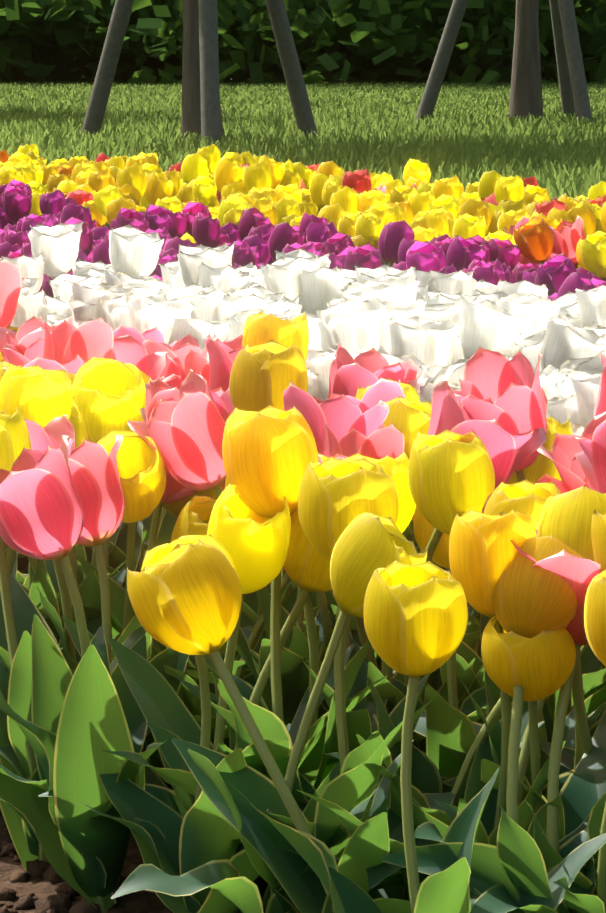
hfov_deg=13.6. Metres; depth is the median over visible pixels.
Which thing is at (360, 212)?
tulip
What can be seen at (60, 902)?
soil clod
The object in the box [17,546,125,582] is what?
tulip
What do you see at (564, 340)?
tulip
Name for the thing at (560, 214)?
tulip
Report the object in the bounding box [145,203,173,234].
tulip
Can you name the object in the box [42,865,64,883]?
soil clod
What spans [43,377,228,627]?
tulip
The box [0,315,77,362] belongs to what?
tulip
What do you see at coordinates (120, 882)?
soil clod
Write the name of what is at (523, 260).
tulip
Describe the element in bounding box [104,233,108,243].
tulip
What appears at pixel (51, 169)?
tulip
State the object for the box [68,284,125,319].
tulip
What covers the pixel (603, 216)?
tulip
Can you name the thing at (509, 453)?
tulip
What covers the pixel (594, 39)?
shrub
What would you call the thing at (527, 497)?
tulip
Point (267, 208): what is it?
tulip
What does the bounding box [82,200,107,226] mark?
tulip
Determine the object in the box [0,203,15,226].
tulip
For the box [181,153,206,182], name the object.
tulip
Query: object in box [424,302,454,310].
tulip
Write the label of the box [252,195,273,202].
tulip
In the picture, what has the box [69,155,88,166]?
tulip
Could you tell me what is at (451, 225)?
tulip
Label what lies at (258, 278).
tulip
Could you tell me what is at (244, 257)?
tulip
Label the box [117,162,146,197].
tulip
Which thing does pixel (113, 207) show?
tulip
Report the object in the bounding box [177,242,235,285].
tulip
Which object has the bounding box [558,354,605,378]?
tulip
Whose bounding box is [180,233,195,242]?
tulip
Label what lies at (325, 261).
tulip
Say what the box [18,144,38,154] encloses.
tulip
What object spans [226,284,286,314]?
tulip
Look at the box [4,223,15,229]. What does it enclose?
tulip
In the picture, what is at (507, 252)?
tulip
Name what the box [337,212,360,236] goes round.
tulip
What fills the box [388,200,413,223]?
tulip
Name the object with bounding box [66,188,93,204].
tulip
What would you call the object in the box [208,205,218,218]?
tulip
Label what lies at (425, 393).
tulip
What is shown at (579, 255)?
tulip
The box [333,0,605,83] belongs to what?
shrub
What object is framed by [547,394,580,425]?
tulip
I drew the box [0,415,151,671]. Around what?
tulip
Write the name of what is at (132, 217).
tulip
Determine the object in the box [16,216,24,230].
tulip
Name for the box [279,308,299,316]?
tulip
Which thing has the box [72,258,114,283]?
tulip
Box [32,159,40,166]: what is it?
tulip
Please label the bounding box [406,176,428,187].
tulip
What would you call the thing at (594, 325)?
tulip
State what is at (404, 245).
tulip
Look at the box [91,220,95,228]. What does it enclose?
tulip
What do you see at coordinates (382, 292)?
tulip
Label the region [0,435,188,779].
tulip
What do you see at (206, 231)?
tulip
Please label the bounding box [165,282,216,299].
tulip
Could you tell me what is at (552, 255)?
tulip
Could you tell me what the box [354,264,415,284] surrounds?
tulip
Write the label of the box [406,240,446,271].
tulip
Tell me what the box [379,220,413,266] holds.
tulip
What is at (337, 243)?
tulip
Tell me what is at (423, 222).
tulip
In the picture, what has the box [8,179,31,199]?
tulip
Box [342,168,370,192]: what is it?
tulip
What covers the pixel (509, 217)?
tulip
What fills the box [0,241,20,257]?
tulip
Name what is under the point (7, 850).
soil clod
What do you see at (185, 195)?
tulip
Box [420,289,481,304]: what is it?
tulip
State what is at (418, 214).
tulip
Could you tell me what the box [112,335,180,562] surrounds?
tulip
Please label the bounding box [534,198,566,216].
tulip
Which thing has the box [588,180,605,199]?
tulip
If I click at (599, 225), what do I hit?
tulip
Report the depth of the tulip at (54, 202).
5.56 m
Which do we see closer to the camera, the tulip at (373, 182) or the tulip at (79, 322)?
the tulip at (79, 322)
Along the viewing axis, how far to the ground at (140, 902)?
2.02 m
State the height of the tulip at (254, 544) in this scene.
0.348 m
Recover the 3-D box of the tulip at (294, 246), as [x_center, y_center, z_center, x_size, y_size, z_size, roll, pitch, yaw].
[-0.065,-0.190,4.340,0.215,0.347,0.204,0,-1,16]
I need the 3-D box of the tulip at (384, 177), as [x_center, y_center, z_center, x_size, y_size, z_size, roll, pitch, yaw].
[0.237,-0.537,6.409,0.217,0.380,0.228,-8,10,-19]
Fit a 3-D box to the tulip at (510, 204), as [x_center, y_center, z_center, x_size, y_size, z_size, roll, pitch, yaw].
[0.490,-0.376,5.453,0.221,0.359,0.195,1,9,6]
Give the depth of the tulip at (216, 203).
6.19 m
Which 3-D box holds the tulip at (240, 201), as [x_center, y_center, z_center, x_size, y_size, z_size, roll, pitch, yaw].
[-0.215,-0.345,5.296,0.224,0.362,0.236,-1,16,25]
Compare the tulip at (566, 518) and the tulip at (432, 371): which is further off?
the tulip at (432, 371)
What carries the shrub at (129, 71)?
on the ground at (140, 902)
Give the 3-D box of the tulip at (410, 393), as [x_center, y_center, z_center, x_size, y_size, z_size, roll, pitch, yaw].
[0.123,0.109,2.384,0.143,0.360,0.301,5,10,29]
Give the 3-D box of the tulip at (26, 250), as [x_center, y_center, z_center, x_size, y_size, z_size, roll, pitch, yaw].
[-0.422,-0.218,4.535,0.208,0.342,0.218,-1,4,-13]
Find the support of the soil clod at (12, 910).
on the ground at (140, 902)
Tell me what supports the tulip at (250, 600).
on the ground at (140, 902)
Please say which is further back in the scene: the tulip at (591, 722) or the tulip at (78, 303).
the tulip at (78, 303)
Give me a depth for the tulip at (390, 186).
6.13 m
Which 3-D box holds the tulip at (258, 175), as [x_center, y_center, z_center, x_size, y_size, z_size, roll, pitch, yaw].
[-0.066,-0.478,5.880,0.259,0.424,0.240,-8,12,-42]
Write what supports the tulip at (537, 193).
on the ground at (140, 902)
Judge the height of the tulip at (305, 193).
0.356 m
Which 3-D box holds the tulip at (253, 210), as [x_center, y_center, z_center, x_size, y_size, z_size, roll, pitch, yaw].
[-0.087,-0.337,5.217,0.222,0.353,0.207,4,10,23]
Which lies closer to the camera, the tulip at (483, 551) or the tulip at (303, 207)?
the tulip at (483, 551)
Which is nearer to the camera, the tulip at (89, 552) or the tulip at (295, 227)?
the tulip at (89, 552)
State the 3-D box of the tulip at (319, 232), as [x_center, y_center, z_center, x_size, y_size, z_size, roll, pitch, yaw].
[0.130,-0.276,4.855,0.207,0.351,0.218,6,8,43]
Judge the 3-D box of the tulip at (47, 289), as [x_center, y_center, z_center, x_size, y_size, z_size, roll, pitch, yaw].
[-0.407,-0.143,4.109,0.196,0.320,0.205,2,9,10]
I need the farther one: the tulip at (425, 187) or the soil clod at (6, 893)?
the tulip at (425, 187)
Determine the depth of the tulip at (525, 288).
3.42 m
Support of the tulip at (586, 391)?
on the ground at (140, 902)
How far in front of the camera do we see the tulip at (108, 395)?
2.28 m
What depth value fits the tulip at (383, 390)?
2.27 m
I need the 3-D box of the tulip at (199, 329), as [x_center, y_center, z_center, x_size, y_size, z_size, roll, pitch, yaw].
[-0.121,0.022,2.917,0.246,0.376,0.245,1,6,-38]
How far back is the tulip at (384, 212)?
5.15 m
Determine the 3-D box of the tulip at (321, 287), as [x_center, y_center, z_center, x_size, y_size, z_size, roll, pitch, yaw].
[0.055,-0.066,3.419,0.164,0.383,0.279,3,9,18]
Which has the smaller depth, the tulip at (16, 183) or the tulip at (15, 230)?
the tulip at (15, 230)
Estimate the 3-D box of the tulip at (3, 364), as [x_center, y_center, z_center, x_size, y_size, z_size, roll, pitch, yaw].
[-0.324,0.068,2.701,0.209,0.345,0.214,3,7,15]
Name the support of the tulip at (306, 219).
on the ground at (140, 902)
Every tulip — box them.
[0,149,8,162]
[0,160,19,168]
[0,164,24,184]
[0,183,7,193]
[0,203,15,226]
[0,234,4,243]
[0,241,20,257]
[0,253,44,293]
[0,260,24,328]
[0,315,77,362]
[0,360,22,370]
[0,364,71,578]
[0,370,28,572]
[0,373,147,565]
[0,407,112,869]
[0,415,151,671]
[0,435,167,912]
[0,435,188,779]
[2,185,31,225]
[2,338,43,366]
[3,226,26,232]
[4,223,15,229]
[4,228,29,246]
[4,354,125,593]
[4,542,28,588]
[6,325,18,332]
[7,248,20,258]
[8,151,32,164]
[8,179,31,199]
[10,290,44,327]
[13,162,35,183]
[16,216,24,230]
[16,316,142,587]
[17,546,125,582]
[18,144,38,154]
[18,479,225,587]
[18,556,125,642]
[20,243,32,256]
[20,278,37,294]
[20,289,29,295]
[21,213,52,231]
[25,163,42,182]
[27,151,46,164]
[27,180,45,194]
[28,222,83,278]
[28,357,145,615]
[29,192,44,215]
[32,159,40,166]
[36,430,165,674]
[38,159,45,166]
[38,509,386,912]
[39,189,65,214]
[40,293,46,322]
[41,161,61,184]
[41,212,60,225]
[42,276,53,297]
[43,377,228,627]
[45,294,70,316]
[47,173,70,191]
[47,272,100,300]
[47,312,71,320]
[47,318,64,324]
[50,158,69,165]
[57,180,80,194]
[58,163,73,175]
[58,397,100,655]
[60,202,91,227]
[62,495,256,789]
[64,216,92,255]
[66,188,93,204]
[66,197,77,205]
[66,371,75,384]
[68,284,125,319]
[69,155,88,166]
[71,162,97,181]
[71,249,87,268]
[71,281,139,322]
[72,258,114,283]
[72,520,306,790]
[75,170,89,184]
[75,318,92,326]
[76,183,95,194]
[77,363,153,582]
[78,477,319,701]
[78,489,322,685]
[79,535,339,912]
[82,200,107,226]
[83,399,196,664]
[85,540,141,571]
[87,242,97,262]
[88,168,112,226]
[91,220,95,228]
[91,226,109,239]
[92,161,110,171]
[92,241,110,263]
[93,184,121,216]
[93,218,101,227]
[93,239,103,243]
[95,152,109,161]
[100,292,168,330]
[101,265,169,296]
[101,405,437,804]
[104,156,124,169]
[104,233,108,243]
[106,197,136,223]
[108,155,131,229]
[109,224,164,277]
[109,485,354,811]
[110,219,115,229]
[111,168,121,182]
[111,513,427,912]
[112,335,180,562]
[113,325,176,529]
[115,207,148,231]
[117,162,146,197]
[118,183,139,205]
[121,193,133,200]
[122,285,161,296]
[125,155,148,166]
[125,296,194,343]
[126,538,481,912]
[127,369,361,687]
[136,205,146,212]
[137,152,157,160]
[140,194,149,207]
[142,154,158,165]
[142,162,162,174]
[142,333,218,539]
[142,529,149,542]
[143,376,164,522]
[144,171,166,196]
[144,311,411,545]
[145,171,173,204]
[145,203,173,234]
[145,228,171,248]
[149,253,177,276]
[150,274,162,280]
[150,572,372,743]
[155,195,181,212]
[156,226,168,234]
[158,261,185,295]
[159,247,178,256]
[160,389,233,423]
[163,206,186,238]
[163,236,196,250]
[164,171,182,189]
[165,169,179,196]
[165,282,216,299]
[167,348,209,386]
[168,317,230,351]
[169,163,177,171]
[174,161,182,172]
[175,455,393,785]
[176,288,224,320]
[177,185,195,202]
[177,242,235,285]
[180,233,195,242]
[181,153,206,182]
[181,198,199,208]
[181,201,211,237]
[183,456,543,865]
[192,213,220,246]
[193,175,216,205]
[197,144,220,173]
[197,262,251,291]
[197,290,243,296]
[205,334,244,391]
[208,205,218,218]
[210,450,486,753]
[211,199,218,207]
[211,230,228,247]
[214,157,244,205]
[216,189,220,202]
[218,195,249,226]
[221,151,244,165]
[221,179,247,197]
[221,191,242,201]
[221,222,241,242]
[221,295,269,320]
[223,207,248,224]
[224,238,249,249]
[225,242,253,265]
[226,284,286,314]
[227,312,252,338]
[229,339,318,621]
[230,150,254,165]
[231,192,249,198]
[232,262,257,269]
[233,560,605,912]
[234,308,290,319]
[235,265,264,284]
[236,381,481,725]
[236,453,378,732]
[238,207,263,225]
[239,209,270,239]
[241,378,405,667]
[242,159,272,191]
[242,396,431,670]
[243,424,425,742]
[245,197,253,204]
[245,234,270,263]
[247,187,271,195]
[247,281,265,287]
[248,222,274,240]
[248,592,318,632]
[249,198,277,225]
[250,186,277,202]
[250,245,258,264]
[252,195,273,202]
[253,154,269,163]
[258,155,284,188]
[259,256,319,312]
[268,222,304,261]
[272,312,321,350]
[273,182,301,204]
[274,169,300,188]
[274,198,299,223]
[275,248,330,267]
[279,214,297,224]
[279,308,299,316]
[282,241,315,252]
[284,158,293,172]
[284,295,301,313]
[285,381,547,719]
[290,221,299,226]
[291,215,302,221]
[292,225,298,230]
[293,161,315,188]
[297,509,598,885]
[299,202,310,215]
[299,211,327,242]
[299,266,344,314]
[300,179,305,189]
[301,188,321,214]
[302,200,315,215]
[304,241,330,254]
[305,345,374,399]
[306,163,318,172]
[306,221,337,242]
[307,373,324,400]
[309,172,329,216]
[310,250,322,255]
[313,396,323,403]
[316,161,341,176]
[316,297,385,351]
[317,203,347,228]
[317,320,329,350]
[322,179,345,205]
[322,429,605,778]
[323,453,378,669]
[324,232,354,254]
[324,347,335,352]
[327,297,342,306]
[328,353,409,398]
[329,171,346,178]
[329,252,342,268]
[330,176,342,185]
[330,186,357,213]
[331,551,422,663]
[336,343,417,547]
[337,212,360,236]
[337,247,352,268]
[338,283,405,303]
[340,268,367,286]
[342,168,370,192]
[344,242,382,270]
[351,235,377,249]
[353,352,427,552]
[354,169,375,189]
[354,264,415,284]
[355,208,368,215]
[355,211,383,240]
[356,378,475,616]
[356,678,573,900]
[357,189,385,210]
[357,274,419,304]
[368,202,395,263]
[371,698,564,890]
[374,171,392,186]
[375,184,385,192]
[377,300,425,354]
[378,241,398,265]
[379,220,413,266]
[381,178,403,263]
[381,570,605,912]
[384,193,390,202]
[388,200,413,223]
[388,315,462,367]
[390,184,416,202]
[392,261,406,270]
[393,204,405,221]
[398,238,428,261]
[403,159,430,184]
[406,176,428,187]
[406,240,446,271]
[408,190,434,215]
[408,217,429,228]
[409,334,459,528]
[411,382,460,540]
[412,506,479,620]
[413,210,428,221]
[413,225,437,241]
[413,507,449,568]
[414,529,600,805]
[414,616,575,842]
[415,270,476,296]
[416,285,429,305]
[417,181,433,193]
[417,210,448,235]
[419,677,605,786]
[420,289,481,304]
[420,549,474,614]
[422,298,479,323]
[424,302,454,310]
[424,365,443,385]
[426,207,453,221]
[427,234,449,242]
[428,263,456,273]
[429,194,460,222]
[431,361,466,385]
[431,386,460,569]
[432,175,461,200]
[434,235,458,255]
[440,416,605,723]
[446,236,485,270]
[448,218,453,235]
[453,212,485,238]
[453,331,464,364]
[453,390,581,646]
[455,354,508,363]
[456,346,603,707]
[459,192,479,204]
[459,297,527,357]
[460,198,491,231]
[460,519,584,802]
[463,343,525,358]
[465,181,478,192]
[465,387,547,648]
[467,235,489,262]
[467,258,485,271]
[468,258,505,284]
[468,353,605,651]
[470,485,605,912]
[473,279,497,295]
[477,291,506,304]
[478,170,508,198]
[481,193,497,205]
[481,473,605,724]
[481,479,600,789]
[484,230,515,244]
[485,202,504,235]
[487,237,519,269]
[489,210,506,232]
[492,261,513,283]
[492,535,605,912]
[494,175,523,203]
[496,293,563,337]
[498,207,529,232]
[498,279,547,298]
[499,199,526,211]
[504,216,528,234]
[512,262,541,282]
[513,216,553,263]
[516,333,523,345]
[517,510,605,895]
[518,246,555,264]
[520,329,545,373]
[522,176,537,186]
[522,270,536,283]
[523,184,549,204]
[525,200,548,215]
[528,294,544,298]
[529,210,561,228]
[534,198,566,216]
[534,373,549,389]
[535,266,557,285]
[537,253,576,295]
[537,412,605,721]
[539,365,558,415]
[539,420,605,769]
[540,315,605,370]
[544,366,596,375]
[546,250,577,266]
[547,207,572,222]
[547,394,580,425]
[549,216,584,268]
[554,372,601,397]
[555,291,579,317]
[557,271,596,297]
[558,193,577,210]
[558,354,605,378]
[563,313,582,327]
[568,199,595,237]
[569,375,601,428]
[571,424,584,435]
[574,195,587,202]
[575,285,605,326]
[576,239,588,270]
[576,267,600,279]
[578,271,596,278]
[581,230,605,280]
[581,326,605,336]
[582,197,601,220]
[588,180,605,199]
[588,195,605,207]
[590,277,605,285]
[590,862,597,871]
[593,321,605,328]
[595,219,605,232]
[595,333,605,355]
[600,201,605,230]
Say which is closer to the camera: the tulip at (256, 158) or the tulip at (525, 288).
the tulip at (525, 288)
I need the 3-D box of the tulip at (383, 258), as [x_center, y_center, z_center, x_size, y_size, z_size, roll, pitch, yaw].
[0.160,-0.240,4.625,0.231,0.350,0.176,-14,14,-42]
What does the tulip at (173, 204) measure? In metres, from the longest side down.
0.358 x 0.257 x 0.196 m
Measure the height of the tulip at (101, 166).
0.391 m
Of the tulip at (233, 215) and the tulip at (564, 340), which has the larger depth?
the tulip at (233, 215)
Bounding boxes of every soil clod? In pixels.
[0,886,16,900]
[0,905,8,912]
[1,846,17,855]
[8,869,29,882]
[8,908,17,912]
[13,855,20,861]
[16,896,34,909]
[19,859,50,878]
[30,909,46,912]
[34,893,71,912]
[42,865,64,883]
[46,908,59,912]
[53,881,78,895]
[67,893,74,900]
[69,900,101,912]
[117,879,123,886]
[161,907,172,912]
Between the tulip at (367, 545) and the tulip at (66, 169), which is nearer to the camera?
the tulip at (367, 545)
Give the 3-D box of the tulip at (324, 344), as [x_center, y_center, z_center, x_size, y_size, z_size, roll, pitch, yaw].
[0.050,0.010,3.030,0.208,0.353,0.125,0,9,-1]
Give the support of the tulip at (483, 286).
on the ground at (140, 902)
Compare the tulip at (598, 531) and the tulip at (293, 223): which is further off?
the tulip at (293, 223)
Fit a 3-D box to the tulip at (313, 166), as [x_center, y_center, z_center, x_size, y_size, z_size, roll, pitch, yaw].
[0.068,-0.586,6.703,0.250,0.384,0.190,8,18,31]
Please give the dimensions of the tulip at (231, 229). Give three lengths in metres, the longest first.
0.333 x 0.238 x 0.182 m
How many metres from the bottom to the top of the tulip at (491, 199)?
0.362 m
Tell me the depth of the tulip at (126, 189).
5.79 m
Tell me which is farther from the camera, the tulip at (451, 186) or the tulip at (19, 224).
the tulip at (451, 186)
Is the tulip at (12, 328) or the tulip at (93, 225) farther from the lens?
the tulip at (93, 225)
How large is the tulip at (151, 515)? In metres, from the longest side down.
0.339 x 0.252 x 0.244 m
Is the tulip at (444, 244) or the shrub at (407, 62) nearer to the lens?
the tulip at (444, 244)
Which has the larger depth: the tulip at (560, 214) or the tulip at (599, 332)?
the tulip at (560, 214)
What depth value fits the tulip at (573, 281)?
3.60 m
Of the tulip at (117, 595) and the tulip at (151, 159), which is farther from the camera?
the tulip at (151, 159)
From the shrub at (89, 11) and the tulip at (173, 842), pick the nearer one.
the tulip at (173, 842)
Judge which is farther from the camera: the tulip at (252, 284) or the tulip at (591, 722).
the tulip at (252, 284)
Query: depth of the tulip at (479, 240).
4.41 m
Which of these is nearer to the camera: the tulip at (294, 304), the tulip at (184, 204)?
the tulip at (294, 304)
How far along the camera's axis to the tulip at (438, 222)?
4.92 m
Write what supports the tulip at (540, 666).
on the ground at (140, 902)
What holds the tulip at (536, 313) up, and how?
on the ground at (140, 902)
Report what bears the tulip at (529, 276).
on the ground at (140, 902)
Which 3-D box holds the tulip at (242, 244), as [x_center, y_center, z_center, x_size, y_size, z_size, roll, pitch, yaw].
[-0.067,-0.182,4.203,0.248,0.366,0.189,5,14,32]
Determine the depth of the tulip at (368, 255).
3.87 m
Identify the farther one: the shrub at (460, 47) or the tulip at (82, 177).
the shrub at (460, 47)
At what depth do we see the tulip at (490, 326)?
2.90 m
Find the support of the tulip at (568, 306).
on the ground at (140, 902)
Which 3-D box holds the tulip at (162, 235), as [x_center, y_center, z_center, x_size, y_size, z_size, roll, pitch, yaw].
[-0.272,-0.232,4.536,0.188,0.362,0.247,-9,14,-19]
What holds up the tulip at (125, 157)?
on the ground at (140, 902)
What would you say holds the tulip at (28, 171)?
on the ground at (140, 902)
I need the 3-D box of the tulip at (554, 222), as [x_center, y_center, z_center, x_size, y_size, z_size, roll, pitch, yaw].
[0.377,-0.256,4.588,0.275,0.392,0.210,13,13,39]
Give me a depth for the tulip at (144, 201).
5.99 m
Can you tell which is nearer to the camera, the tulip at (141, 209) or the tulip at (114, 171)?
the tulip at (141, 209)
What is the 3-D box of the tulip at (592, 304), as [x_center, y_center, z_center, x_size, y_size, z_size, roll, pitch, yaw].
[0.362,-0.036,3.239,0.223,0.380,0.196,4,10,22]
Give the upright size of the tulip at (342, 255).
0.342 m
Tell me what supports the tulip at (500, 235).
on the ground at (140, 902)
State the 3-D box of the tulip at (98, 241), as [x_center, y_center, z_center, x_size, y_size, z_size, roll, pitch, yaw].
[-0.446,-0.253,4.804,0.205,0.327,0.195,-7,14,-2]
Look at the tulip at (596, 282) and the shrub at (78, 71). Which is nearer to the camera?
the tulip at (596, 282)
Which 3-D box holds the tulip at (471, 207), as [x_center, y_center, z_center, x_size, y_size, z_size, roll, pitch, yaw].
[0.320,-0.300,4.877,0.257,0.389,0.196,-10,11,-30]
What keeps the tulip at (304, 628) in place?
on the ground at (140, 902)
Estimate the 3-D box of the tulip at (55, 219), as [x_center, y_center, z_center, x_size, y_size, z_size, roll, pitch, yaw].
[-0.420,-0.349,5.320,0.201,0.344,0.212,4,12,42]
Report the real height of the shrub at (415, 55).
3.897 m
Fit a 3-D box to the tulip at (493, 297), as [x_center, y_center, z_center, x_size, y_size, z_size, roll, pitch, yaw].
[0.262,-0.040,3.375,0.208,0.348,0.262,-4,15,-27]
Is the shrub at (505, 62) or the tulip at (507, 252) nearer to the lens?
the tulip at (507, 252)
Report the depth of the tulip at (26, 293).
3.32 m
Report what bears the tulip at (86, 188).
on the ground at (140, 902)
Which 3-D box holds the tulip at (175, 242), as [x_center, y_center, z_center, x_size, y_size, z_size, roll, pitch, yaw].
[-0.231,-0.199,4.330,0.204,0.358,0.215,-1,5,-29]
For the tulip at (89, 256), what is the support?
on the ground at (140, 902)
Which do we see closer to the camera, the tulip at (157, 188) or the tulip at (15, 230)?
the tulip at (15, 230)
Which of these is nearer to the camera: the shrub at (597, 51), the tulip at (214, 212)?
the tulip at (214, 212)
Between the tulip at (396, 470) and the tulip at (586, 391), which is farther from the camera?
the tulip at (586, 391)
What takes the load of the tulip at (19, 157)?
on the ground at (140, 902)
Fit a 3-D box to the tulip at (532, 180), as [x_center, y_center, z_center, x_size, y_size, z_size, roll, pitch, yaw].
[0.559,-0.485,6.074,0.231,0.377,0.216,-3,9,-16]
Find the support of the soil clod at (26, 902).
on the ground at (140, 902)
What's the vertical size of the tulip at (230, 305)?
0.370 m
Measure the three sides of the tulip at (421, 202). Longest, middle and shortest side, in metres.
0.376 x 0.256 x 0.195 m
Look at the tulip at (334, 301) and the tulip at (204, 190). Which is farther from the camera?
the tulip at (204, 190)
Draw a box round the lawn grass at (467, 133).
[0,79,605,200]
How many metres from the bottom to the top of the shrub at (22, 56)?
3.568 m
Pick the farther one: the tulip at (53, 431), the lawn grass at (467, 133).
the lawn grass at (467, 133)
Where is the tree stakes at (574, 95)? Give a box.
[415,0,592,124]
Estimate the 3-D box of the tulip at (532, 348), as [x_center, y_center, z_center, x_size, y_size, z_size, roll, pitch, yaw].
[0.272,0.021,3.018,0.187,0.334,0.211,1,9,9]
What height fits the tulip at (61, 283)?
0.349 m
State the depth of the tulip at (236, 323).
2.92 m
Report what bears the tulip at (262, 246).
on the ground at (140, 902)
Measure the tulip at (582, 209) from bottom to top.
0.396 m
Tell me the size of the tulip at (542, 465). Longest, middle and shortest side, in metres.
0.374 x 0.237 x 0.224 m
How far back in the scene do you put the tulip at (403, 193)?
5.64 m
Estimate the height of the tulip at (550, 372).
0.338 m
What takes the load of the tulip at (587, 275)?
on the ground at (140, 902)
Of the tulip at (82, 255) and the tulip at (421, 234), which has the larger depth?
the tulip at (421, 234)
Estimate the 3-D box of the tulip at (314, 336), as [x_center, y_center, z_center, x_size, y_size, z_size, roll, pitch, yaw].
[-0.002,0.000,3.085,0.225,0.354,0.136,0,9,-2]
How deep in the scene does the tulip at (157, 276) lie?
3.88 m
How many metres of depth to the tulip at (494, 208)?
5.21 m
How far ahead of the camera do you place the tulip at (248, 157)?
6.72 m
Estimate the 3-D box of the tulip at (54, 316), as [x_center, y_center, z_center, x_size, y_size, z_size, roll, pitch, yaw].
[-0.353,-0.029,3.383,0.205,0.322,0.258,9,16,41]
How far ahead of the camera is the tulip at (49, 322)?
3.29 m
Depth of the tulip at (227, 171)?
5.87 m
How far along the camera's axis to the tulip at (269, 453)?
1.87 m
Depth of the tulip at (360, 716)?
1.94 m
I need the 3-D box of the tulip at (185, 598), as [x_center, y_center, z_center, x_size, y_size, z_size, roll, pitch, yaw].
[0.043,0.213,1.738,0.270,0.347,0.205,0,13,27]
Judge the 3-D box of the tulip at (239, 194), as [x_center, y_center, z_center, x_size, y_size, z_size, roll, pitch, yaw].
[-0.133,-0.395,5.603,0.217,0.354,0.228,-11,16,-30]
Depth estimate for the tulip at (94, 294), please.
3.01 m
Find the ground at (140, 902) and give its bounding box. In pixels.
[0,70,553,912]
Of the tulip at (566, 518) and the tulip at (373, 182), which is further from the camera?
the tulip at (373, 182)
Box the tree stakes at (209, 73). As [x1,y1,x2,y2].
[81,0,316,149]
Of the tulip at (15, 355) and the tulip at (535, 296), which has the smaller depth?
the tulip at (15, 355)
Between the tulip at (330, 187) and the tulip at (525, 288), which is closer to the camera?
the tulip at (525, 288)
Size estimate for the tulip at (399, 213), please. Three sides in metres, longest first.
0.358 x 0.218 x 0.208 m
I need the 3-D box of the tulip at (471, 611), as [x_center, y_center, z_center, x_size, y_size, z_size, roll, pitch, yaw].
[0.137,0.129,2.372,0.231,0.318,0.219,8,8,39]
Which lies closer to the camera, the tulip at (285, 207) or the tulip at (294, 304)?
the tulip at (294, 304)
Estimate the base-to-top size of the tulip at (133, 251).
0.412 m
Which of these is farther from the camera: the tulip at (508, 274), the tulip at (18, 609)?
the tulip at (508, 274)
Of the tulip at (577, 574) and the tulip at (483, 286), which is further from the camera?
the tulip at (483, 286)
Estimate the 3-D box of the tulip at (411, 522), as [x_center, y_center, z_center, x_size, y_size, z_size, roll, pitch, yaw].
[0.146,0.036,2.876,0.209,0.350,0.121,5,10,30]
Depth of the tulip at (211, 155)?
6.96 m
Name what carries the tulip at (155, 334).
on the ground at (140, 902)
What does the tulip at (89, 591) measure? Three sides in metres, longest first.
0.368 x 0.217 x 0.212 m
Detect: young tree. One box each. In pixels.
[181,0,222,144]
[509,0,542,120]
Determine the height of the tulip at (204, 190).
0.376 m
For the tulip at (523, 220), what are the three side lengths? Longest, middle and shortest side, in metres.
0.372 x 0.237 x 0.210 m
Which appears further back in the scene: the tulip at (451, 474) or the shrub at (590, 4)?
the shrub at (590, 4)
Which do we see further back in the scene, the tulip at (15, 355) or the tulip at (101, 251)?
the tulip at (101, 251)
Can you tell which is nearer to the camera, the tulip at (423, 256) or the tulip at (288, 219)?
the tulip at (423, 256)
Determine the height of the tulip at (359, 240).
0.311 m
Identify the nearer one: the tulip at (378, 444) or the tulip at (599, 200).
the tulip at (378, 444)
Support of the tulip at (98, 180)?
on the ground at (140, 902)
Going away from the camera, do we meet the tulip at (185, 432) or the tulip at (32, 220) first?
the tulip at (185, 432)
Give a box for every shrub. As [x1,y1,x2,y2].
[0,0,139,82]
[0,0,277,83]
[0,0,342,84]
[0,0,540,85]
[11,25,219,81]
[27,12,370,81]
[67,0,339,80]
[81,0,466,82]
[125,0,558,84]
[177,1,512,81]
[218,8,582,81]
[300,8,586,81]
[302,17,510,80]
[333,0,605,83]
[418,0,605,81]
[419,9,605,82]
[575,1,597,70]
[584,6,605,43]
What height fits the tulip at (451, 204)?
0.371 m
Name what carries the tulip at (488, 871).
on the ground at (140, 902)
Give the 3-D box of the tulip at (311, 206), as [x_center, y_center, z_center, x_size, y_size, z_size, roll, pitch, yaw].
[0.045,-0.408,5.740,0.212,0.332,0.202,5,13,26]
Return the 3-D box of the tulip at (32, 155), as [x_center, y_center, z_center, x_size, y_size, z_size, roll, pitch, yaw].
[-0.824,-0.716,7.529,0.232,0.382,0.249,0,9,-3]
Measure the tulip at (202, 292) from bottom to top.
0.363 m
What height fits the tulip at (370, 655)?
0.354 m
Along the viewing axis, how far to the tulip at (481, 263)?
3.97 m
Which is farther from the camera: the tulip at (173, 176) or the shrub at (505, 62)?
the shrub at (505, 62)
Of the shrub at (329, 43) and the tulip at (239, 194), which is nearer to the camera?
the tulip at (239, 194)
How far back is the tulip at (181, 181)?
6.31 m
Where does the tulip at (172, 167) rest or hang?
on the ground at (140, 902)
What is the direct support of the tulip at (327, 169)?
on the ground at (140, 902)
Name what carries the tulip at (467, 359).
on the ground at (140, 902)
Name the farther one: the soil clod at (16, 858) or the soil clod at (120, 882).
the soil clod at (16, 858)
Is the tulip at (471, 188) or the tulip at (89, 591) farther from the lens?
the tulip at (471, 188)
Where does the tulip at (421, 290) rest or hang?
on the ground at (140, 902)
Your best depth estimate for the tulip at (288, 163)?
6.30 m
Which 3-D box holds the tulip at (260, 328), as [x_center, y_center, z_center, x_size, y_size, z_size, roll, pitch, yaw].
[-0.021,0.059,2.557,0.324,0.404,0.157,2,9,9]
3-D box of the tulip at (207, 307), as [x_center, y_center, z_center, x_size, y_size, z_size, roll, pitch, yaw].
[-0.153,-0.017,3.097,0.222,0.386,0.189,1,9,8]
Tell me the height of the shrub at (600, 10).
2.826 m
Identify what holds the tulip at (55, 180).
on the ground at (140, 902)
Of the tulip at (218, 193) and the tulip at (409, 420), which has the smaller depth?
the tulip at (409, 420)
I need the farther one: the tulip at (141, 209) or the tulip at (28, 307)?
the tulip at (141, 209)
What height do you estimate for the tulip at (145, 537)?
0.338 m
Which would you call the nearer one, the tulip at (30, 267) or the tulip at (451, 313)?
the tulip at (451, 313)
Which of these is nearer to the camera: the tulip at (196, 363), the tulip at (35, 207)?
the tulip at (196, 363)

